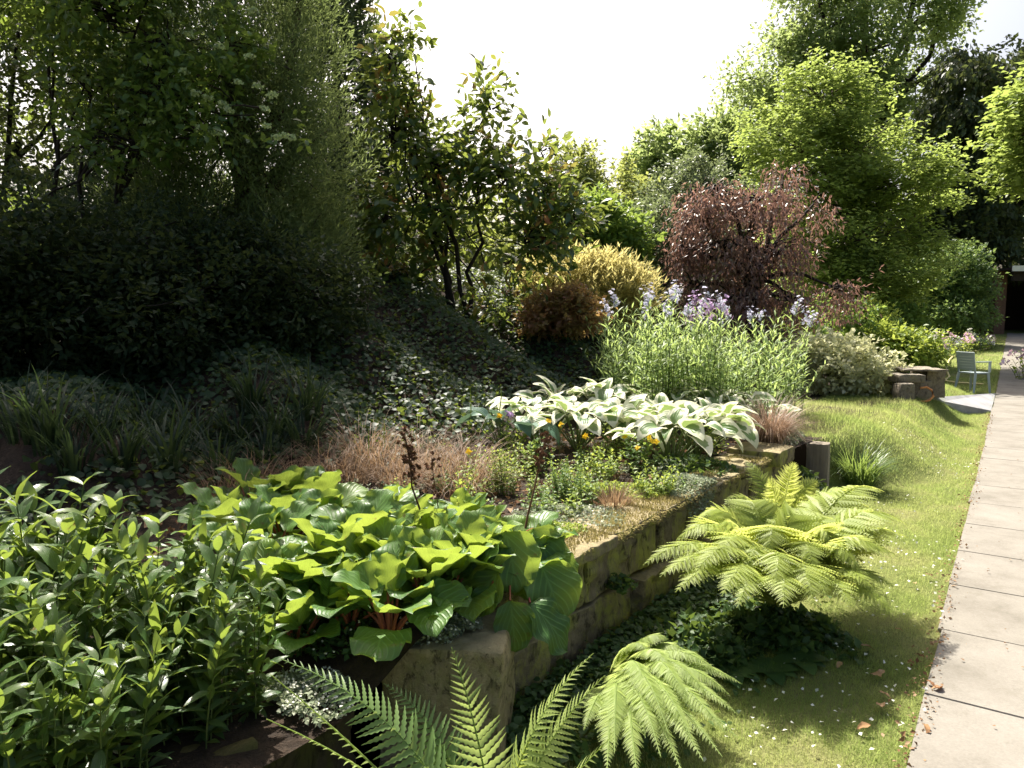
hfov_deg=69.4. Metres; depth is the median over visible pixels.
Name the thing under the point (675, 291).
tall flower
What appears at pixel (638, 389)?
hosta plant
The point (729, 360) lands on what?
tall flower
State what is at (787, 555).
lady fern
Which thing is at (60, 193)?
conifer tree
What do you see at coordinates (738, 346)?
tall flower
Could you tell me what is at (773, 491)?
lady fern
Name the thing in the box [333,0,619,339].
red tipped shrub
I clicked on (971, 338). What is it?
border flower
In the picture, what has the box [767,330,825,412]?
tall flower
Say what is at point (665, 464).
herb
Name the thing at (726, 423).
hosta plant
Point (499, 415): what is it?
yellow poppy
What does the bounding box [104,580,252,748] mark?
leafy perennial
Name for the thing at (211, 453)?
strap leaf plant
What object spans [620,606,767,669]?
leafy plant
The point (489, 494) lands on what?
leaf litter
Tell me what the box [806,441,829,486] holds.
wooden post
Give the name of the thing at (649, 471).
herb
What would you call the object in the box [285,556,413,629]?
bergenia plant
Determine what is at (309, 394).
strap leaf plant
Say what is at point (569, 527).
creeping mat
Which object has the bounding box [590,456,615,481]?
herb
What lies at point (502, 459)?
herb
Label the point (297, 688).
creeping mat
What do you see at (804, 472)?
trailing plant
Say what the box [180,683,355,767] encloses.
stone edging
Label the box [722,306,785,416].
tall flower
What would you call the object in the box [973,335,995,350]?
border flower
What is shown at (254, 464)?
brown sedge
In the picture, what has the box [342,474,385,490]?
herb
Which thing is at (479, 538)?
bergenia plant
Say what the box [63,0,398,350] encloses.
conifer tree
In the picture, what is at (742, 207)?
purple weeping tree
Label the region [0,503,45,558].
leafy perennial
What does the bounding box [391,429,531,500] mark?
brown sedge
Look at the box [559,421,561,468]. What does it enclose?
yellow poppy
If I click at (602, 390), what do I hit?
hosta plant
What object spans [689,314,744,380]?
tall flower
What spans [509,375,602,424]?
hosta plant
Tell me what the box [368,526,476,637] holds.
bergenia plant
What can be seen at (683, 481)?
feathery herb
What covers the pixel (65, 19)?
flowering shrub
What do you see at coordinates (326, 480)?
bergenia plant
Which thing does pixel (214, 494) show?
brown sedge
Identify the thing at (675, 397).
hosta plant
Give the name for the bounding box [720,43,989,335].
yellow green tree
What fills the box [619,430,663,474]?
leafy herb
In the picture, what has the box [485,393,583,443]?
hosta plant
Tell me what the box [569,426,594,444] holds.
herb
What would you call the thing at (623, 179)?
broad shrub
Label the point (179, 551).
bergenia plant
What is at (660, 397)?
hosta plant
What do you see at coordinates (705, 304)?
tall flower
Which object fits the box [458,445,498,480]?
herb
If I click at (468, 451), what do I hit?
yellow poppy
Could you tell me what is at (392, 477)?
brown sedge
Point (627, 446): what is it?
herb
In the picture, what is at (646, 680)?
lacy fern
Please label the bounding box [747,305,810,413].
tall flower
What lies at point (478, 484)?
herb
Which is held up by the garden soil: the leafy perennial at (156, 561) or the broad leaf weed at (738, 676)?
the leafy perennial at (156, 561)
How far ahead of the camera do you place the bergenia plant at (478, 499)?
3.54 m
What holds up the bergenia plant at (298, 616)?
on the garden soil
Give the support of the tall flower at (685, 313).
on the garden soil
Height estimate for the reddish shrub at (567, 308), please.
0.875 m
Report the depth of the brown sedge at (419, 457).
5.17 m
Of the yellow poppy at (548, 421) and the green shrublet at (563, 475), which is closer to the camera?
the green shrublet at (563, 475)
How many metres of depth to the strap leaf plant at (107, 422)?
4.24 m
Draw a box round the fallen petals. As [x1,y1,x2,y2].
[607,422,978,767]
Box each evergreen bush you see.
[0,155,216,381]
[0,179,295,379]
[0,205,95,390]
[132,201,389,358]
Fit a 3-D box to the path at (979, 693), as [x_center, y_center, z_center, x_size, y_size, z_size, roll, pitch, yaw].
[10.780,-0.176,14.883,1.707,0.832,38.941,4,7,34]
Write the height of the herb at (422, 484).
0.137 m
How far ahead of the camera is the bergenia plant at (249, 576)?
2.73 m
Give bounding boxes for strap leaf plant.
[0,356,68,445]
[0,366,126,456]
[18,412,131,476]
[47,374,147,444]
[73,400,167,470]
[108,387,219,480]
[110,374,198,435]
[123,379,253,455]
[165,410,267,483]
[186,393,276,446]
[195,340,299,416]
[208,410,304,470]
[242,382,322,442]
[248,388,352,455]
[254,350,347,420]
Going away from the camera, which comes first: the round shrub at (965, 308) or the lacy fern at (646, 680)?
the lacy fern at (646, 680)
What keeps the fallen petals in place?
on the lawn at (834, 480)
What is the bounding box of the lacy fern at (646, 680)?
[582,633,739,767]
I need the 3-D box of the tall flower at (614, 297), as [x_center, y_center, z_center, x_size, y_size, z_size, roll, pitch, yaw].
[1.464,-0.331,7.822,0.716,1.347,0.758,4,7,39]
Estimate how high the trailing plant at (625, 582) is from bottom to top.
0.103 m
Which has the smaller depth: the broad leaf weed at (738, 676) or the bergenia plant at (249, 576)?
the bergenia plant at (249, 576)
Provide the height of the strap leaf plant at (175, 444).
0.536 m
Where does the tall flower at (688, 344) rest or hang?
on the garden soil
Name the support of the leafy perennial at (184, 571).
on the garden soil
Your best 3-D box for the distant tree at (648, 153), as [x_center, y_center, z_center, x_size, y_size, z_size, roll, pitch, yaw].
[9.699,-8.363,37.241,9.774,11.130,7.320,-2,6,-24]
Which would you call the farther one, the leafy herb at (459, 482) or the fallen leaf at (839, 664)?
the leafy herb at (459, 482)
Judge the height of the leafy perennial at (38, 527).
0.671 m
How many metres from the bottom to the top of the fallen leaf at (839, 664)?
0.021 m
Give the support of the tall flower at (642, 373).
on the garden soil
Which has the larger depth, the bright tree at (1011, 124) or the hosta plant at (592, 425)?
the bright tree at (1011, 124)
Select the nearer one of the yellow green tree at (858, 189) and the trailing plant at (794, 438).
the trailing plant at (794, 438)
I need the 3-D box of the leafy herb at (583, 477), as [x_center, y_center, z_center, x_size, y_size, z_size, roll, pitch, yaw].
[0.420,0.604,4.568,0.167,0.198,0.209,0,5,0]
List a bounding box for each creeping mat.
[262,666,356,727]
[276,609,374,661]
[400,612,484,645]
[511,502,626,528]
[552,519,587,531]
[572,480,668,498]
[649,452,738,475]
[659,472,717,522]
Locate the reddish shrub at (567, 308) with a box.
[512,278,617,343]
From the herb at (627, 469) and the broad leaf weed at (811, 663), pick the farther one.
the herb at (627, 469)
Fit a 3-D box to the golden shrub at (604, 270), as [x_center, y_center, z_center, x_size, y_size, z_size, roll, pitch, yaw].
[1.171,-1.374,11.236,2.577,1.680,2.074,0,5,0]
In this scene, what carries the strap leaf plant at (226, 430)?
on the garden soil
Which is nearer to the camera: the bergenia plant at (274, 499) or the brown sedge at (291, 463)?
the bergenia plant at (274, 499)
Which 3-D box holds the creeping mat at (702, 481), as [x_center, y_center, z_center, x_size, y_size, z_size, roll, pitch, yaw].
[1.067,0.686,4.542,0.343,0.262,0.607,2,6,24]
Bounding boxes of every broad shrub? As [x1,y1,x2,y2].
[316,183,542,273]
[598,145,667,258]
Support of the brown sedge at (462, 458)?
on the garden soil
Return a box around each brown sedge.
[164,457,285,506]
[175,442,343,496]
[214,445,350,484]
[270,423,388,482]
[283,397,444,470]
[305,435,400,485]
[319,412,452,490]
[351,448,450,497]
[356,416,474,472]
[376,432,492,493]
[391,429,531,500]
[400,416,534,483]
[415,421,490,468]
[585,475,644,507]
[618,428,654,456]
[718,388,835,450]
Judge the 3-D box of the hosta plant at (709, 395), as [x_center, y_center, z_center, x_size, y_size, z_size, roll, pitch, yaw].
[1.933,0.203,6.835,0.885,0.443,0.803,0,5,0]
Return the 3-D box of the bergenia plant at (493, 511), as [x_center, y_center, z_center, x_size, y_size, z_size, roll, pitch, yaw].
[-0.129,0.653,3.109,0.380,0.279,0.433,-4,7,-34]
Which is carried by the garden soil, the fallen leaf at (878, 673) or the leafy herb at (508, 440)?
the leafy herb at (508, 440)
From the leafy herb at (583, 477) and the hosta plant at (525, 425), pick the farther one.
the hosta plant at (525, 425)
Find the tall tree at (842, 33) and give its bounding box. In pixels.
[702,0,987,175]
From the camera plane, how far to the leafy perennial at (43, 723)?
1.70 m
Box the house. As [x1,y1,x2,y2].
[971,266,1023,333]
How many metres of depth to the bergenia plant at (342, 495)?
3.59 m
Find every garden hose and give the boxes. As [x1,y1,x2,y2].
[919,386,934,401]
[945,348,989,384]
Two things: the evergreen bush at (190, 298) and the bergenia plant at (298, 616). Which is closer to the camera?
the bergenia plant at (298, 616)
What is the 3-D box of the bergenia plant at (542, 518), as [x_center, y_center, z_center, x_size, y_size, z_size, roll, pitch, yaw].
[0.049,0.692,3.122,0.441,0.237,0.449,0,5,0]
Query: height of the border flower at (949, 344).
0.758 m
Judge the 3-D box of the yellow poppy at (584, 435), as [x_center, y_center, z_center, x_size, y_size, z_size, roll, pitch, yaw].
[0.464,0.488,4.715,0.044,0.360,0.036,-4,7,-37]
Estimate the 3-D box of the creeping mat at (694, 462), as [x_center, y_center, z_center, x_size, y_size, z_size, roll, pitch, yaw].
[1.256,0.542,5.129,0.618,0.153,0.502,0,5,0]
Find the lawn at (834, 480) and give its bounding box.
[515,324,1023,767]
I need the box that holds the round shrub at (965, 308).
[893,235,1010,343]
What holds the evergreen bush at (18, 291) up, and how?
on the garden soil
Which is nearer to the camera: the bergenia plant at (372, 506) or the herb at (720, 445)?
the bergenia plant at (372, 506)
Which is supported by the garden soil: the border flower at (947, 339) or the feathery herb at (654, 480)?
the feathery herb at (654, 480)
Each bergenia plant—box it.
[167,521,275,576]
[176,480,286,525]
[210,497,319,551]
[211,457,290,497]
[211,530,312,607]
[228,566,319,649]
[242,543,361,592]
[248,485,314,537]
[255,577,347,654]
[266,465,324,493]
[272,516,362,582]
[275,466,341,500]
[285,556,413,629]
[299,482,367,535]
[311,489,393,562]
[320,503,434,561]
[327,540,471,661]
[344,483,431,512]
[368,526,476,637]
[374,425,457,538]
[387,524,481,586]
[388,494,452,513]
[408,531,502,608]
[429,487,487,515]
[431,510,522,622]
[450,505,506,523]
[459,524,582,655]
[471,529,516,589]
[479,514,578,600]
[496,431,551,559]
[507,510,570,551]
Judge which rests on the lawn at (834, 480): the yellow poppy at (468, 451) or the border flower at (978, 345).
the border flower at (978, 345)
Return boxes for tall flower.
[585,318,637,403]
[586,309,632,381]
[595,298,656,397]
[608,288,681,389]
[611,297,683,403]
[618,299,693,401]
[622,280,683,379]
[631,285,714,426]
[639,301,703,389]
[650,310,728,400]
[652,311,715,385]
[654,290,736,428]
[677,304,741,388]
[689,290,766,426]
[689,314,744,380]
[689,327,756,404]
[715,321,759,388]
[715,333,741,389]
[718,295,803,426]
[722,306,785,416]
[744,310,818,418]
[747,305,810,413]
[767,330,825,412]
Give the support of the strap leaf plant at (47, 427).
on the garden soil
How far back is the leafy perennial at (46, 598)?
1.96 m
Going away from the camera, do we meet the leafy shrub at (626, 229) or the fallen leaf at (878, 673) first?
the fallen leaf at (878, 673)
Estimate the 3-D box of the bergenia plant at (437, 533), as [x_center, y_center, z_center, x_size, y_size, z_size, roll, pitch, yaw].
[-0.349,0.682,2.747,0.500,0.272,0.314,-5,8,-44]
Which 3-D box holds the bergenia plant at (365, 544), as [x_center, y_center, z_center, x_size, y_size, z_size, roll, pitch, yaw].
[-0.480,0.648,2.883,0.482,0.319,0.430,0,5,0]
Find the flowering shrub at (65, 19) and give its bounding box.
[0,0,311,255]
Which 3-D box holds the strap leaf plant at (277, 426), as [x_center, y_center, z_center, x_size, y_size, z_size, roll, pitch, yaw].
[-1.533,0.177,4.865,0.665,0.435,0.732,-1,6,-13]
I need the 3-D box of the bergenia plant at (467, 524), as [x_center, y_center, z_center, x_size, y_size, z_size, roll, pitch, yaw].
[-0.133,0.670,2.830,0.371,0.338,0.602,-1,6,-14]
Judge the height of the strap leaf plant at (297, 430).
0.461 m
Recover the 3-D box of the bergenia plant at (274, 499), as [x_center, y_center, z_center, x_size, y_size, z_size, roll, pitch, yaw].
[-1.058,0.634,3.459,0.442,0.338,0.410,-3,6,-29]
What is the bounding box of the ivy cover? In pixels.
[0,254,750,545]
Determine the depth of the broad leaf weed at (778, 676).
3.30 m
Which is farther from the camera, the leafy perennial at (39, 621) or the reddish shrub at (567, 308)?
the reddish shrub at (567, 308)
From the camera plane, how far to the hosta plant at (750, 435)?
5.66 m
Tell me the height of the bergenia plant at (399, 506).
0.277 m
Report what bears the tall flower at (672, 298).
on the garden soil
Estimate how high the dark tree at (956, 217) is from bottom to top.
7.678 m
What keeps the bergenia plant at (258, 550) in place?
on the garden soil
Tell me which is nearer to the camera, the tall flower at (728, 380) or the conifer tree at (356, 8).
the tall flower at (728, 380)
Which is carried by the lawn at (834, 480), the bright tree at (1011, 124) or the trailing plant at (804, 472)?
the bright tree at (1011, 124)
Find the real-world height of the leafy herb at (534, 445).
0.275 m
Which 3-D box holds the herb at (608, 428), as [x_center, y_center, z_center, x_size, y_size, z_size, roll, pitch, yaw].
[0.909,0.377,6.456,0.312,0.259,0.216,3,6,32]
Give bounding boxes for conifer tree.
[6,0,231,260]
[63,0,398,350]
[255,0,441,265]
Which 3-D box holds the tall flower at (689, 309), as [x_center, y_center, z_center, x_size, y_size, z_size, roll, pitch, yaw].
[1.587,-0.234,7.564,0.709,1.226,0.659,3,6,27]
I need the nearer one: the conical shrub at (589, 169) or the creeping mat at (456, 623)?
the creeping mat at (456, 623)
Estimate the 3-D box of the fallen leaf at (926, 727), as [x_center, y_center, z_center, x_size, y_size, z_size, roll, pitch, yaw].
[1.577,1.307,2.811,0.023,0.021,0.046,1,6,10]
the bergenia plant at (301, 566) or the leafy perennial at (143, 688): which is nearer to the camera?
the leafy perennial at (143, 688)
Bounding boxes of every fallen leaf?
[836,661,842,667]
[856,722,870,728]
[870,671,881,676]
[923,723,929,730]
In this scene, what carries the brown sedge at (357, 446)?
on the garden soil
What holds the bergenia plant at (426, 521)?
on the garden soil
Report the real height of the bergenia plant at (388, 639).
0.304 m
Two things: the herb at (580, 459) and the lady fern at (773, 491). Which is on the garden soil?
the herb at (580, 459)
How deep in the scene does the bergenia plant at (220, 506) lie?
3.31 m
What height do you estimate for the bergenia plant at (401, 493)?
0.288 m
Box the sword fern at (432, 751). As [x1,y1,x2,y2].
[267,647,608,767]
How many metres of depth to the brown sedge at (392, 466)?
4.59 m
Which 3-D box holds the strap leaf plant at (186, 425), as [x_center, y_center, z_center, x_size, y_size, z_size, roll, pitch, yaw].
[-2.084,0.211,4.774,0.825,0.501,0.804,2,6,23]
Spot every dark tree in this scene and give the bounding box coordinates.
[654,177,840,327]
[845,182,1004,332]
[895,39,1023,286]
[980,33,1023,266]
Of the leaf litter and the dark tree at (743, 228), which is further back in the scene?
the dark tree at (743, 228)
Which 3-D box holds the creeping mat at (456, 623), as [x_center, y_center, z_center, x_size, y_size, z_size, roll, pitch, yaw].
[-0.277,0.874,2.670,0.360,0.139,0.307,0,5,0]
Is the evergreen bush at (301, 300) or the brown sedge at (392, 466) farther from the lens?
the evergreen bush at (301, 300)
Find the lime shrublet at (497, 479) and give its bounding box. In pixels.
[484,444,526,495]
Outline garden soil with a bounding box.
[0,265,902,767]
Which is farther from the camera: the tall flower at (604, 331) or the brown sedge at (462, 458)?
the tall flower at (604, 331)
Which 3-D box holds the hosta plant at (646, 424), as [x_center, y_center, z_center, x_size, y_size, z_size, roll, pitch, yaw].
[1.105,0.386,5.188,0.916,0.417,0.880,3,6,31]
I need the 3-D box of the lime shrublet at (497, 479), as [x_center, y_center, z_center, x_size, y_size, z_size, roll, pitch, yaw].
[-0.039,0.537,4.559,0.275,0.336,0.255,0,5,0]
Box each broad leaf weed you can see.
[702,657,760,688]
[747,656,802,685]
[772,649,829,675]
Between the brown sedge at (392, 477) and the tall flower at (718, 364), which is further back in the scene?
the tall flower at (718, 364)
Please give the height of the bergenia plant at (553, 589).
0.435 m
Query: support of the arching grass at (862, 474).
on the lawn at (834, 480)
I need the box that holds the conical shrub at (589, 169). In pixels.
[544,137,635,208]
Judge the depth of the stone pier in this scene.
2.52 m
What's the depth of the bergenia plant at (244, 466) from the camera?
3.95 m
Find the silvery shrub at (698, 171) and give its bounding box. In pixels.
[625,140,758,325]
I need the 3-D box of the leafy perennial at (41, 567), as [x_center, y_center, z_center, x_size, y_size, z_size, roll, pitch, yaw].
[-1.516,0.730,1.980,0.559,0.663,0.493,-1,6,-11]
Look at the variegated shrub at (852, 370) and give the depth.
11.24 m
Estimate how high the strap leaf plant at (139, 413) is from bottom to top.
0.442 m
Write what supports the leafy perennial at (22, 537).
on the garden soil
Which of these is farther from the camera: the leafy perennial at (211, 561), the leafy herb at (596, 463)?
the leafy herb at (596, 463)
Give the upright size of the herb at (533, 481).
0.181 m
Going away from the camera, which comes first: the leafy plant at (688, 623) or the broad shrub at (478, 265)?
the leafy plant at (688, 623)
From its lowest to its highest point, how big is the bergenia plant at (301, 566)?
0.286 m
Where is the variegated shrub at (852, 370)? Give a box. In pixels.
[775,326,914,396]
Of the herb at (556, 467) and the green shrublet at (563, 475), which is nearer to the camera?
the green shrublet at (563, 475)
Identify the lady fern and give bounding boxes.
[645,485,907,614]
[727,461,841,513]
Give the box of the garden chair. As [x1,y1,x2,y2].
[954,351,991,393]
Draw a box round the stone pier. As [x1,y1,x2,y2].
[379,611,514,767]
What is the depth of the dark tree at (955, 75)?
31.10 m
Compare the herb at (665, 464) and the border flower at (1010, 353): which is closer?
the herb at (665, 464)
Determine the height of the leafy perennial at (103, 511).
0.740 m
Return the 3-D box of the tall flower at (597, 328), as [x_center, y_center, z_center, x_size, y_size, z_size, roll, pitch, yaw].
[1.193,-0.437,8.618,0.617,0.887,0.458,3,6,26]
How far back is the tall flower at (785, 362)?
7.63 m
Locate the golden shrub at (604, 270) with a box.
[512,240,675,337]
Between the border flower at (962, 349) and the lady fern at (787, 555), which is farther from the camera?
the border flower at (962, 349)
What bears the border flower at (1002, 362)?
on the lawn at (834, 480)
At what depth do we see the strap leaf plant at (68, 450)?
3.85 m
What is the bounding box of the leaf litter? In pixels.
[11,414,1023,767]
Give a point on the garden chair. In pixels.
(967, 363)
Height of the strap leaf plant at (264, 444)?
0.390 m
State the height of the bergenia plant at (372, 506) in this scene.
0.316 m
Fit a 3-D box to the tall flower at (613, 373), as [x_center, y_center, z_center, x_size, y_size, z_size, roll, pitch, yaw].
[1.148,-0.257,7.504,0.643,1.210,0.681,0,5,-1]
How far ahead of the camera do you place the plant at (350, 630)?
2.55 m
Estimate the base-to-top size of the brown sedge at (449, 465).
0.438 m
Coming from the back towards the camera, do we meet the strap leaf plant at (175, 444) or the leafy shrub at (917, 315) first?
the leafy shrub at (917, 315)
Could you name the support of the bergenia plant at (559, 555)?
on the garden soil
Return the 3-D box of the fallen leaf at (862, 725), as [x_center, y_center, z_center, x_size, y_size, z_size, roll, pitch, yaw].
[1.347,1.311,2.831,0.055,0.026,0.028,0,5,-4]
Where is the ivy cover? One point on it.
(436, 373)
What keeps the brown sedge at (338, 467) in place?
on the garden soil
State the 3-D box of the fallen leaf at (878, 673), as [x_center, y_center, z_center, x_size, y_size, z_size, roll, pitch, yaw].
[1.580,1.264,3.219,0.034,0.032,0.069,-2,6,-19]
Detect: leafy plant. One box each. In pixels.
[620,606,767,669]
[705,598,869,664]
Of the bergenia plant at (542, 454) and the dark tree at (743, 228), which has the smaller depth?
the bergenia plant at (542, 454)
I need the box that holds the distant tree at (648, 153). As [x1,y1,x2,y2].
[616,99,802,319]
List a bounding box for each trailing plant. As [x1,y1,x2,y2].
[604,572,638,594]
[778,466,832,507]
[779,419,807,445]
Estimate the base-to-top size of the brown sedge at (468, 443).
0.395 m
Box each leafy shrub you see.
[527,181,667,274]
[741,292,935,362]
[833,293,954,371]
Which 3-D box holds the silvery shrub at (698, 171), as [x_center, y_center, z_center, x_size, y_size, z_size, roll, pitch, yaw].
[3.264,-2.926,14.987,3.521,4.138,2.511,0,5,0]
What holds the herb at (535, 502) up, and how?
on the garden soil
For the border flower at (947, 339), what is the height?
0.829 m
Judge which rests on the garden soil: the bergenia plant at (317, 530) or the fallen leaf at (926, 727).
the bergenia plant at (317, 530)
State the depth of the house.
34.02 m
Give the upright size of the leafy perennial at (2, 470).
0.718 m
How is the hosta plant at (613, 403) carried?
on the garden soil
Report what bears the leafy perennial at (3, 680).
on the garden soil
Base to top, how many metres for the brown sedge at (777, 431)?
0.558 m
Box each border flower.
[924,329,958,353]
[933,329,969,353]
[945,336,971,353]
[952,332,978,351]
[956,328,993,351]
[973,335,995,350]
[977,334,997,348]
[999,352,1023,378]
[1007,349,1023,366]
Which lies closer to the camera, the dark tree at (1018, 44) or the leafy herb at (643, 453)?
the leafy herb at (643, 453)
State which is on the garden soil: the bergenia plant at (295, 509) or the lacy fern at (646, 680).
the bergenia plant at (295, 509)
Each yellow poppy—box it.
[465,448,472,465]
[497,413,502,473]
[545,418,551,457]
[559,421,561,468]
[582,433,587,477]
[652,438,659,462]
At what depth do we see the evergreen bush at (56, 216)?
5.50 m
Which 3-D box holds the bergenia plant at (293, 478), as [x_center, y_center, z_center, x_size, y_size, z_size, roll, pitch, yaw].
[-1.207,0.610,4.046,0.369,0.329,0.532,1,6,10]
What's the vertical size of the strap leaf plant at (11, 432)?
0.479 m
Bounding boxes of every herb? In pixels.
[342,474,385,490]
[394,471,427,492]
[429,470,456,494]
[454,466,473,496]
[454,490,503,512]
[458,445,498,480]
[458,461,497,498]
[484,449,518,472]
[494,461,519,487]
[497,410,526,465]
[508,441,555,479]
[516,490,557,512]
[519,435,554,472]
[525,470,551,495]
[526,481,563,506]
[545,485,585,521]
[546,458,574,486]
[555,434,580,449]
[565,452,598,482]
[566,474,606,506]
[567,467,593,494]
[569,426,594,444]
[573,442,593,463]
[574,447,596,466]
[586,446,626,479]
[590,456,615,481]
[592,427,630,457]
[593,437,609,451]
[602,422,633,437]
[618,463,637,475]
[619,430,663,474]
[619,438,642,455]
[629,457,679,495]
[640,463,664,476]
[646,455,686,475]
[659,473,698,490]
[690,427,728,455]
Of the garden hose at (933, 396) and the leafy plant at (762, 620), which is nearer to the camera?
the leafy plant at (762, 620)
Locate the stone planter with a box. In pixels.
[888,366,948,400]
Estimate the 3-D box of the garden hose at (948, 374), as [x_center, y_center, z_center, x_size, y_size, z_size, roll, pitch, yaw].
[12.463,-0.615,20.200,0.924,0.434,9.961,4,7,33]
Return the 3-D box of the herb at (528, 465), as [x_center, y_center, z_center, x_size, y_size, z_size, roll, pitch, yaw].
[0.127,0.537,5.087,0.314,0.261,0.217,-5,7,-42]
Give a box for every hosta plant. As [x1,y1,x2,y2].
[453,406,559,454]
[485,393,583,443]
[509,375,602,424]
[523,398,633,451]
[559,393,666,448]
[560,377,643,422]
[601,392,706,449]
[604,408,742,463]
[611,382,691,401]
[634,402,756,453]
[647,380,728,403]
[677,382,776,414]
[681,397,766,448]
[746,399,801,423]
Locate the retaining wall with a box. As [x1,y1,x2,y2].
[421,442,794,711]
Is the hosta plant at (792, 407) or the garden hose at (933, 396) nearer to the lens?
the hosta plant at (792, 407)
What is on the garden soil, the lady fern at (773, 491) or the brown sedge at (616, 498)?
the brown sedge at (616, 498)
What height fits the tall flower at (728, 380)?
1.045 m
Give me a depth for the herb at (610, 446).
5.60 m
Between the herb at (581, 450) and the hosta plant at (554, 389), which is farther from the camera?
the hosta plant at (554, 389)
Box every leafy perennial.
[0,466,9,537]
[0,471,140,692]
[0,494,136,686]
[0,500,103,766]
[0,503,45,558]
[0,519,70,719]
[0,538,181,767]
[0,623,117,767]
[0,671,25,708]
[2,490,80,633]
[16,600,201,767]
[55,495,266,723]
[69,489,216,698]
[83,514,262,707]
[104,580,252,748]
[166,557,301,725]
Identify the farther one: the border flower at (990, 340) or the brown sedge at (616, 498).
the border flower at (990, 340)
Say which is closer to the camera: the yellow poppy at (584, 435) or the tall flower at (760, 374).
the yellow poppy at (584, 435)
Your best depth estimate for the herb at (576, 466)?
4.88 m
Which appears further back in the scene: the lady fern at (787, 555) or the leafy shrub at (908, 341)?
the leafy shrub at (908, 341)
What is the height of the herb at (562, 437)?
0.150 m
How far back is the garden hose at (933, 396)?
10.80 m
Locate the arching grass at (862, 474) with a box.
[830,431,906,486]
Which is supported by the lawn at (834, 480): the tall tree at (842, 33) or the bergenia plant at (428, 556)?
the tall tree at (842, 33)
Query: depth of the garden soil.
4.33 m
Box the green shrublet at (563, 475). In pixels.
[543,456,583,503]
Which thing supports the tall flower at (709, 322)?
on the garden soil
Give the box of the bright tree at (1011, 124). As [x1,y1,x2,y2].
[963,61,1023,202]
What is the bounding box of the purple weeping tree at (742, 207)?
[653,159,883,380]
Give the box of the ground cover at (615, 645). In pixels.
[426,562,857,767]
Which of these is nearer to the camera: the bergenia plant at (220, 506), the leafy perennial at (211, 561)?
the leafy perennial at (211, 561)
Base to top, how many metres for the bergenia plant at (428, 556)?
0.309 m
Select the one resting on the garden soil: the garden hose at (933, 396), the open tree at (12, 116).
the open tree at (12, 116)
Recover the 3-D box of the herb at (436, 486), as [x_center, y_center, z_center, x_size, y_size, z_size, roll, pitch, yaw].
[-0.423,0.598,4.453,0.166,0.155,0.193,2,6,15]
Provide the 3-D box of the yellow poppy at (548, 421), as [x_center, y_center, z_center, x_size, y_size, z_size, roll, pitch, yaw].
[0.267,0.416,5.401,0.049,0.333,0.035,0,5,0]
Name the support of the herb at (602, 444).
on the garden soil
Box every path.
[906,333,1023,767]
[933,393,995,413]
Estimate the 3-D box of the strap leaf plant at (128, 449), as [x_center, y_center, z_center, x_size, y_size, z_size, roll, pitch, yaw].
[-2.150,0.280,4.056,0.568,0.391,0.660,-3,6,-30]
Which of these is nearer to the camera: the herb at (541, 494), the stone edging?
the stone edging
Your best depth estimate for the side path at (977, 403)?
12.07 m
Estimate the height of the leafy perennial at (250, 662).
0.521 m
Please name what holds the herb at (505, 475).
on the garden soil
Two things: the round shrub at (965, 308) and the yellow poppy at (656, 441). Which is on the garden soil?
the yellow poppy at (656, 441)
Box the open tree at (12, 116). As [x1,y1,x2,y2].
[0,5,221,244]
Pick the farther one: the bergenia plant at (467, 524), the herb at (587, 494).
the herb at (587, 494)
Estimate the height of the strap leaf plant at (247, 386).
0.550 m
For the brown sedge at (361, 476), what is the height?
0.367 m

